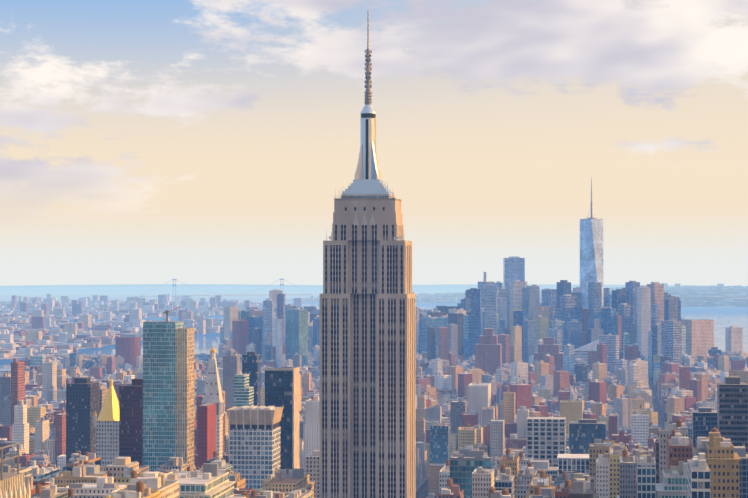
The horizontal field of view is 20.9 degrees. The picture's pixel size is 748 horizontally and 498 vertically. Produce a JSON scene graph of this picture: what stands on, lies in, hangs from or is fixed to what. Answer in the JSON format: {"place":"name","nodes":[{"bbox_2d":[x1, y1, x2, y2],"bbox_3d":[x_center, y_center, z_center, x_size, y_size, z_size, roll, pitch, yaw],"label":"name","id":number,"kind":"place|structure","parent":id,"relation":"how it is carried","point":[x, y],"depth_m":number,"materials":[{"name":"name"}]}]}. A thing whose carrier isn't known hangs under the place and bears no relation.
{"place":"outdoors","nodes":[
{"label":"outdoors","id":0,"kind":"place"},
{"bbox_2d":[94,377,118,468],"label":"gold-roofed tower","id":1,"kind":"structure","parent":0,"point":[106,423],"depth_m":1919.58,"materials":[{"name":"beige stone"}]},
{"bbox_2d":[0,313,223,358],"bbox_3d":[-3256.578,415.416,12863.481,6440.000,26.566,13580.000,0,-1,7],"label":"river","id":2,"kind":"structure","parent":0,"point":[54,343],"depth_m":7428.65,"materials":[{"name":"liquid"}]},
{"bbox_2d":[140,279,311,300],"bbox_3d":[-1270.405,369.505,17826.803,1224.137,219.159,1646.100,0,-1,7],"label":"suspension bridge","id":3,"kind":"structure","parent":2,"relation":"on","point":[173,295],"depth_m":17739.03,"materials":[{"name":"grey metal"}]},
{"bbox_2d":[0,283,747,357],"bbox_3d":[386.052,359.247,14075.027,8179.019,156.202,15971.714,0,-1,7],"label":"shore buildings","id":4,"kind":"structure","parent":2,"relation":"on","point":[35,335],"depth_m":11357.89,"materials":[{"name":"grey concrete"}]},
{"bbox_2d":[0,371,664,497],"bbox_3d":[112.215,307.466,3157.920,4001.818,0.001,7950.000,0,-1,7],"label":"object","id":5,"kind":"structure","parent":0,"point":[423,489],"depth_m":3820.03,"materials":[{"name":"concrete"}]},
{"bbox_2d":[0,442,36,497],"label":"building","id":6,"kind":"structure","parent":5,"relation":"on","point":[12,485],"depth_m":669.38,"materials":[{"name":"beige concrete"}]},
{"bbox_2d":[320,10,415,497],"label":"skyscraper","id":7,"kind":"structure","parent":5,"relation":"on","point":[367,373],"depth_m":1285.96,"materials":[{"name":"beige stone"}]},
{"bbox_2d":[0,371,664,490],"bbox_3d":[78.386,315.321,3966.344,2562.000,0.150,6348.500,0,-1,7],"label":"sidewalk pavement","id":8,"kind":"structure","parent":0,"point":[418,486],"depth_m":2676.93,"materials":[{"name":"grey concrete"}]},
{"bbox_2d":[143,306,193,471],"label":"skyscraper","id":9,"kind":"structure","parent":8,"relation":"on","point":[168,389],"depth_m":1658.37,"materials":[{"name":"teal glass"}]},
{"bbox_2d":[202,348,223,457],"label":"clock tower","id":10,"kind":"structure","parent":8,"relation":"on","point":[212,392],"depth_m":2106.11,"materials":[{"name":"beige stone"}]},
{"bbox_2d":[226,406,282,490],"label":"white grid tower","id":11,"kind":"structure","parent":8,"relation":"on","point":[254,445],"depth_m":1598.23,"materials":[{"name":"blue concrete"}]},
{"bbox_2d":[0,352,716,497],"bbox_3d":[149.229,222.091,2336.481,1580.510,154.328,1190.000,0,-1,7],"label":"high-rise buildings","id":12,"kind":"structure","parent":8,"relation":"on","point":[479,421],"depth_m":2629.58,"materials":[{"name":"brown brick"}]},
{"bbox_2d":[0,419,740,497],"bbox_3d":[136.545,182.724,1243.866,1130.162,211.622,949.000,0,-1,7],"label":"foreground buildings","id":13,"kind":"structure","parent":8,"relation":"on","point":[676,463],"depth_m":1167.75,"materials":[{"name":"beige concrete"}]},
{"bbox_2d":[19,305,747,385],"bbox_3d":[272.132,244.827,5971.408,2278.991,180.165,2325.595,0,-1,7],"label":"city buildings","id":14,"kind":"structure","parent":8,"relation":"on","point":[443,334],"depth_m":5037.73,"materials":[{"name":"blue concrete"}]},
{"bbox_2d":[24,353,747,432],"bbox_3d":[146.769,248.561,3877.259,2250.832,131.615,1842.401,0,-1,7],"label":"city buildings","id":15,"kind":"structure","parent":8,"relation":"on","point":[544,388],"depth_m":3976.41,"materials":[{"name":"brown brick"}]},
{"bbox_2d":[66,337,747,497],"bbox_3d":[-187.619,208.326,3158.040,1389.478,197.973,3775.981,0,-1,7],"label":"high-rise buildings","id":16,"kind":"structure","parent":8,"relation":"on","point":[546,436],"depth_m":1799.47,"materials":[{"name":"black metal"}]},
{"bbox_2d":[263,256,747,374],"bbox_3d":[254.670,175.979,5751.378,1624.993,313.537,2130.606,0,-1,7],"label":"downtown skyscrapers","id":17,"kind":"structure","parent":8,"relation":"on","point":[650,305],"depth_m":5406.35,"materials":[{"name":"glass"}]},
{"bbox_2d":[580,177,603,307],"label":"skyscraper","id":18,"kind":"structure","parent":8,"relation":"on","point":[591,249],"depth_m":5837.25,"materials":[{"name":"blue glass"}]},
{"bbox_2d":[0,284,746,287],"bbox_3d":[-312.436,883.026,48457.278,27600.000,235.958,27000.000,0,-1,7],"label":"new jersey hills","id":19,"kind":"structure","parent":0,"point":[321,286],"depth_m":39115.14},
{"bbox_2d":[0,287,747,370],"bbox_3d":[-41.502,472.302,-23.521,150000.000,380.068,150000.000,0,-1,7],"label":"sea water","id":20,"kind":"structure","parent":0,"point":[719,316],"depth_m":22422.68,"materials":[{"name":"blue liquid"}]},
{"bbox_2d":[0,0,747,285],"label":"sky","id":21,"kind":"structure","parent":0,"point":[142,141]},
{"bbox_2d":[285,287,747,306],"bbox_3d":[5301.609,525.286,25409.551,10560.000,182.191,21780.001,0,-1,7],"label":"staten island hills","id":22,"kind":"structure","parent":0,"point":[708,301],"depth_m":17337.94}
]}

